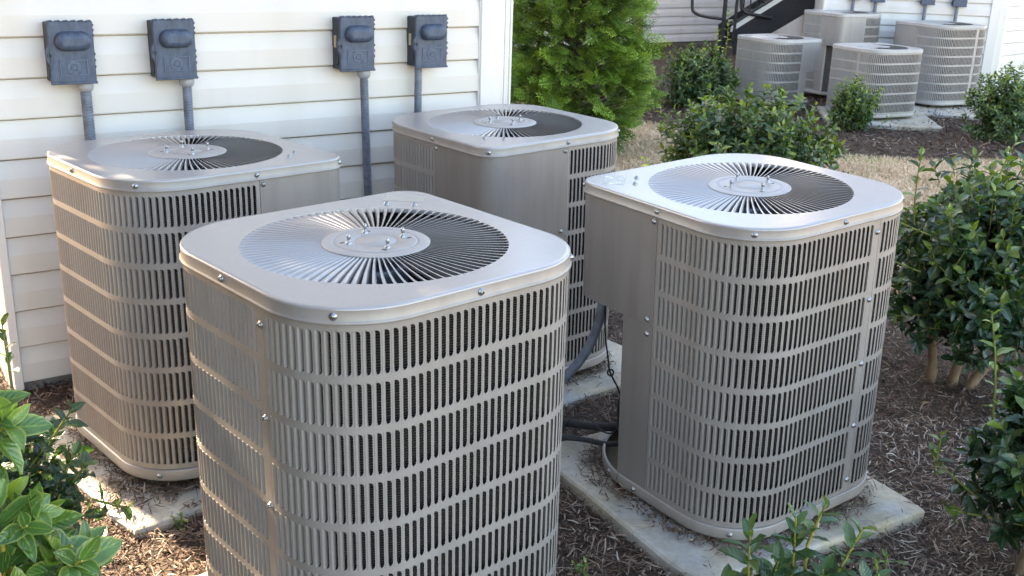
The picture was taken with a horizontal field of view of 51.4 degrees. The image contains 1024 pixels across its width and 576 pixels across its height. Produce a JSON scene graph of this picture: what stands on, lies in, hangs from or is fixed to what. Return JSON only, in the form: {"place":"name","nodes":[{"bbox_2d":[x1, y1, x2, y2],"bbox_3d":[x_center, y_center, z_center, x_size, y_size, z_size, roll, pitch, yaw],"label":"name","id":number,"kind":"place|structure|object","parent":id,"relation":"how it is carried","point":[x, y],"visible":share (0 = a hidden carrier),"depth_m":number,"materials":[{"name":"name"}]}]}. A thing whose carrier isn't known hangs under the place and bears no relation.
{"place":"outdoors","nodes":[
{"label":"outdoors","id":0,"kind":"place"},
{"bbox_2d":[513,101,1023,267],"bbox_3d":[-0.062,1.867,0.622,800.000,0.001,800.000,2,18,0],"label":"ground","id":1,"kind":"structure","parent":0,"point":[835,164],"depth_m":9.98,"materials":[{"name":"beige plant"}]},
{"bbox_2d":[0,0,512,389],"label":"house","id":2,"kind":"structure","parent":1,"relation":"on","point":[265,67],"depth_m":4.63,"materials":[{"name":"white plastic"}]},
{"bbox_2d":[42,20,97,84],"bbox_3d":[-1.761,-0.940,4.233,0.185,0.250,0.136,-10,22,-32],"label":"disconnect box","id":3,"kind":"object","parent":2,"relation":"attached to","point":[70,53],"visible":1,"depth_m":4.20,"materials":[{"name":"grey metal"}]},
{"bbox_2d":[77,84,95,140],"bbox_3d":[-1.653,-0.314,4.383,0.063,1.028,0.327,-16,25,-42],"label":"conduit","id":4,"kind":"object","parent":2,"relation":"attached to","point":[85,90],"visible":0.16,"depth_m":4.33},
{"bbox_2d":[147,18,198,80],"bbox_3d":[-1.422,-1.002,4.451,0.185,0.250,0.136,-11,22,-32],"label":"disconnect box","id":5,"kind":"object","parent":2,"relation":"attached to","point":[172,50],"visible":1,"depth_m":4.42,"materials":[{"name":"grey metal"}]},
{"bbox_2d":[179,79,194,130],"bbox_3d":[-1.311,-0.376,4.604,0.063,1.024,0.324,-16,25,-42],"label":"conduit","id":6,"kind":"object","parent":2,"relation":"attached to","point":[186,85],"visible":0.2,"depth_m":4.55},
{"bbox_2d":[332,15,375,71],"bbox_3d":[-0.727,-1.127,4.897,0.185,0.250,0.136,-10,22,-32],"label":"disconnect box","id":7,"kind":"object","parent":2,"relation":"attached to","point":[353,44],"visible":1,"depth_m":4.87,"materials":[{"name":"grey metal"}]},
{"bbox_2d":[357,71,372,195],"bbox_3d":[-0.613,-0.521,5.044,0.072,0.985,0.328,-16,25,-42],"label":"conduit","id":8,"kind":"object","parent":2,"relation":"attached to","point":[363,76],"visible":0.48,"depth_m":5.05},
{"bbox_2d":[414,68,421,112],"bbox_3d":[-0.380,-0.544,5.194,0.048,1.028,0.312,-14,24,-40],"label":"conduit","id":9,"kind":"object","parent":2,"relation":"attached to","point":[418,91],"visible":0.16,"depth_m":5.15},
{"bbox_2d":[407,14,447,68],"bbox_3d":[-0.404,-1.186,5.105,0.185,0.250,0.136,-10,22,-32],"label":"disconnect box","id":10,"kind":"object","parent":2,"relation":"attached to","point":[427,43],"visible":1,"depth_m":5.07,"materials":[{"name":"grey metal"}]},
{"bbox_2d":[564,303,606,382],"bbox_3d":[-0.073,0.199,4.197,0.898,0.691,0.152,10,20,22],"label":"conduit","id":11,"kind":"object","parent":2,"relation":"attached to","point":[574,367],"visible":0.31,"depth_m":4.01,"materials":[{"name":"black plastic"}]},
{"bbox_2d":[0,267,1023,575],"bbox_3d":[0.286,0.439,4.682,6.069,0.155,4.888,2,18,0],"label":"bark mulch","id":12,"kind":"object","parent":1,"relation":"on","point":[568,547],"visible":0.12,"depth_m":3.77,"materials":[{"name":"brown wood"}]},
{"bbox_2d":[0,389,122,575],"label":"laurel shrub","id":13,"kind":"object","parent":12,"relation":"on","point":[37,538],"visible":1,"depth_m":1.86,"materials":[{"name":"green plant"}]},
{"bbox_2d":[0,312,132,531],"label":"laurel shrub","id":14,"kind":"object","parent":12,"relation":"on","point":[56,479],"visible":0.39,"depth_m":2.92,"materials":[{"name":"green plant"}]},
{"bbox_2d":[32,410,202,539],"bbox_3d":[-1.220,0.599,4.218,1.081,0.072,1.082,-15,25,-41],"label":"concrete pad","id":15,"kind":"object","parent":12,"relation":"on","point":[154,521],"visible":0.1,"depth_m":3.70,"materials":[{"name":"grey concrete"}]},
{"bbox_2d":[47,129,341,481],"bbox_3d":[-1.197,0.017,4.047,0.858,1.144,0.857,-14,24,-40],"label":"condenser unit","id":16,"kind":"object","parent":15,"relation":"on","point":[130,212],"visible":0.73,"depth_m":3.67,"materials":[{"name":"beige metal"}]},
{"bbox_2d":[170,511,188,530],"bbox_3d":[-1.116,0.780,3.568,0.074,0.076,0.062,2,18,0],"label":"weed seedling","id":17,"kind":"object","parent":12,"relation":"on","point":[181,520],"visible":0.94,"depth_m":3.57,"materials":[{"name":"green plant"}]},
{"bbox_2d":[570,557,591,575],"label":"weed seedling","id":18,"kind":"object","parent":12,"relation":"on","point":[578,568],"visible":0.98,"depth_m":3.38,"materials":[{"name":"green plant"}]},
{"bbox_2d":[563,340,621,408],"bbox_3d":[-0.042,0.356,5.051,1.131,0.080,1.131,-13,23,-38],"label":"concrete pad","id":19,"kind":"object","parent":12,"relation":"on","point":[589,386],"visible":0.07,"depth_m":4.76,"materials":[{"name":"grey concrete"}]},
{"bbox_2d":[392,104,619,370],"bbox_3d":[-0.040,-0.219,4.852,0.855,1.140,0.856,-14,24,-37],"label":"condenser unit","id":20,"kind":"object","parent":19,"relation":"on","point":[535,166],"visible":0.59,"depth_m":4.47,"materials":[{"name":"beige metal"}]},
{"bbox_2d":[560,431,924,575],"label":"concrete pad","id":21,"kind":"object","parent":12,"relation":"on","point":[666,549],"visible":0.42,"depth_m":3.67,"materials":[{"name":"grey concrete"}]},
{"bbox_2d":[583,153,904,539],"bbox_3d":[0.800,0.162,3.777,0.854,1.138,0.853,-14,24,-33],"label":"condenser unit","id":22,"kind":"object","parent":21,"relation":"on","point":[746,295],"visible":0.99,"depth_m":3.46,"materials":[{"name":"beige metal"}]},
{"bbox_2d":[562,418,616,431],"bbox_3d":[0.042,0.475,4.310,0.969,0.121,0.063,13,21,29],"label":"refrigerant line","id":23,"kind":"object","parent":22,"relation":"attached to","point":[586,425],"visible":0.23,"depth_m":4.17,"materials":[{"name":"black rubber"}]},
{"bbox_2d":[561,434,617,446],"bbox_3d":[0.007,0.521,4.215,1.001,0.099,0.058,12,21,28],"label":"refrigerant line","id":24,"kind":"object","parent":22,"relation":"attached to","point":[590,440],"visible":0.36,"depth_m":4.07,"materials":[{"name":"black rubber"}]},
{"bbox_2d":[562,306,619,433],"bbox_3d":[0.130,0.279,4.054,0.604,0.614,0.052,6,19,12],"label":"loose wire","id":25,"kind":"object","parent":22,"relation":"hanging from","point":[609,370],"visible":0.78,"depth_m":4.03,"materials":[{"name":"black rubber"}]},
{"bbox_2d":[718,495,892,575],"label":"holly sprout","id":26,"kind":"object","parent":12,"relation":"on","point":[785,559],"visible":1,"depth_m":2.66,"materials":[{"name":"green plant"}]},
{"bbox_2d":[872,549,894,569],"bbox_3d":[1.207,0.891,3.471,0.071,0.071,0.055,2,18,0],"label":"weed seedling","id":27,"kind":"object","parent":12,"relation":"on","point":[886,560],"visible":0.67,"depth_m":3.47,"materials":[{"name":"green plant"}]},
{"bbox_2d":[887,133,1023,389],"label":"holly shrub","id":28,"kind":"object","parent":12,"relation":"on","point":[958,275],"visible":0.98,"depth_m":4.52,"materials":[{"name":"green plant"}]},
{"bbox_2d":[929,308,1023,575],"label":"holly shrub","id":29,"kind":"object","parent":12,"relation":"on","point":[998,465],"visible":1,"depth_m":3.35,"materials":[{"name":"green plant"}]},
{"bbox_3d":[-0.382,0.984,3.103,1.011,0.098,1.012,-14,24,-39],"label":"concrete pad","id":30,"kind":"object","parent":12,"relation":"on","visible":0},
{"bbox_2d":[179,191,573,575],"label":"condenser unit","id":31,"kind":"object","parent":30,"relation":"on","point":[378,384],"visible":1,"depth_m":2.55,"materials":[{"name":"beige metal"}]},
{"bbox_2d":[510,0,672,153],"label":"arborvitae tree","id":32,"kind":"object","parent":1,"relation":"on","point":[570,23],"visible":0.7,"depth_m":9.79,"materials":[{"name":"green plant"}]},
{"bbox_2d":[512,0,755,49],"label":"house","id":33,"kind":"structure","parent":1,"relation":"on","point":[678,22],"depth_m":20.56,"materials":[{"name":"grey"}]},
{"bbox_2d":[641,82,848,173],"bbox_3d":[1.702,-0.935,7.563,1.291,1.022,1.247,14,22,33],"label":"holly shrub","id":34,"kind":"object","parent":1,"relation":"on","point":[769,133],"visible":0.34,"depth_m":7.40,"materials":[{"name":"green plant"}]},
{"bbox_2d":[512,42,1023,161],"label":"mulch bed","id":35,"kind":"object","parent":1,"relation":"on","point":[659,63],"visible":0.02,"depth_m":11.55,"materials":[{"name":"brown wood"}]},
{"bbox_2d":[656,8,740,111],"bbox_3d":[2.287,-2.689,12.758,1.076,1.273,0.926,2,18,0],"label":"holly shrub","id":36,"kind":"object","parent":35,"relation":"on","point":[691,77],"visible":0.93,"depth_m":12.67,"materials":[{"name":"green plant"}]},
{"bbox_2d":[691,0,814,67],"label":"staircase","id":37,"kind":"structure","parent":35,"relation":"on","point":[763,16],"depth_m":15.00,"materials":[{"name":"black metal"}]},
{"bbox_2d":[733,34,821,106],"bbox_3d":[3.231,-2.695,13.138,0.804,0.803,0.804,-9,21,-30],"label":"condenser unit","id":38,"kind":"object","parent":35,"relation":"on","point":[789,62],"visible":0.92,"depth_m":12.82,"materials":[{"name":"grey metal"}]},
{"bbox_2d":[802,9,881,95],"bbox_3d":[4.284,-3.088,13.997,0.821,1.072,0.821,-8,21,-27],"label":"condenser unit","id":39,"kind":"object","parent":35,"relation":"on","point":[829,28],"visible":0.55,"depth_m":13.65,"materials":[{"name":"grey metal"}]},
{"bbox_2d":[826,74,890,131],"bbox_3d":[3.795,-1.996,11.632,0.653,0.674,0.560,13,21,30],"label":"holly shrub","id":40,"kind":"object","parent":35,"relation":"on","point":[850,109],"visible":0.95,"depth_m":11.57,"materials":[{"name":"green plant"}]},
{"bbox_2d":[816,106,941,131],"bbox_3d":[4.267,-1.973,12.471,1.251,0.080,1.251,4,19,8],"label":"concrete pad","id":41,"kind":"object","parent":35,"relation":"on","point":[918,118],"visible":0.48,"depth_m":12.07,"materials":[{"name":"grey concrete"}]},
{"bbox_2d":[825,42,922,117],"bbox_3d":[4.222,-2.426,12.447,0.847,0.793,0.847,-7,20,-26],"label":"condenser unit","id":42,"kind":"object","parent":41,"relation":"on","point":[893,70],"visible":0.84,"depth_m":12.12,"materials":[{"name":"grey metal"}]},
{"bbox_2d":[914,102,977,119],"bbox_3d":[5.378,-2.266,13.469,1.451,0.076,1.450,4,19,8],"label":"concrete pad","id":43,"kind":"object","parent":35,"relation":"on","point":[944,111],"visible":0.09,"depth_m":13.05,"materials":[{"name":"grey concrete"}]},
{"bbox_2d":[893,20,986,106],"bbox_3d":[5.417,-2.865,13.553,0.864,1.002,0.864,-6,20,-24],"label":"condenser unit","id":44,"kind":"object","parent":43,"relation":"on","point":[950,61],"visible":0.88,"depth_m":13.20,"materials":[{"name":"grey metal"}]},
{"bbox_2d":[958,61,1023,144],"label":"holly shrub","id":45,"kind":"object","parent":35,"relation":"on","point":[999,108],"visible":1,"depth_m":11.09,"materials":[{"name":"green plant"}]},
{"bbox_2d":[771,0,1008,100],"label":"house","id":46,"kind":"structure","parent":1,"relation":"on","point":[991,15],"depth_m":14.01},
{"bbox_2d":[850,0,854,10],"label":"conduit","id":47,"kind":"object","parent":46,"relation":"attached to","point":[852,5],"depth_m":14.01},
{"bbox_2d":[873,2,877,12],"bbox_3d":[4.770,-3.268,14.139,0.052,1.035,0.044,2,18,0],"label":"conduit","id":48,"kind":"object","parent":46,"relation":"attached to","point":[875,7],"visible":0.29,"depth_m":13.98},
{"bbox_2d":[870,0,884,2],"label":"disconnect box","id":49,"kind":"object","parent":46,"relation":"attached to","point":[877,1],"visible":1,"depth_m":13.93,"materials":[{"name":"grey metal"}]},
{"bbox_2d":[922,5,926,19],"bbox_3d":[5.394,-3.219,14.069,0.052,1.025,0.044,2,18,0],"label":"conduit","id":50,"kind":"object","parent":46,"relation":"attached to","point":[924,12],"visible":0.29,"depth_m":13.92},
{"bbox_2d":[920,0,934,4],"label":"disconnect box","id":51,"kind":"object","parent":46,"relation":"attached to","point":[927,2],"visible":1,"depth_m":13.85,"materials":[{"name":"grey metal"}]},
{"bbox_2d":[953,7,958,21],"bbox_3d":[5.790,-3.186,14.025,0.052,1.015,0.044,2,18,0],"label":"conduit","id":52,"kind":"object","parent":46,"relation":"attached to","point":[956,13],"visible":0.29,"depth_m":13.88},
{"bbox_2d":[951,0,967,6],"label":"disconnect box","id":53,"kind":"object","parent":46,"relation":"attached to","point":[959,3],"visible":1,"depth_m":13.81,"materials":[{"name":"grey metal"}]},
{"bbox_2d":[995,0,1023,89],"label":"house","id":54,"kind":"structure","parent":1,"relation":"on","point":[1012,47],"depth_m":14.27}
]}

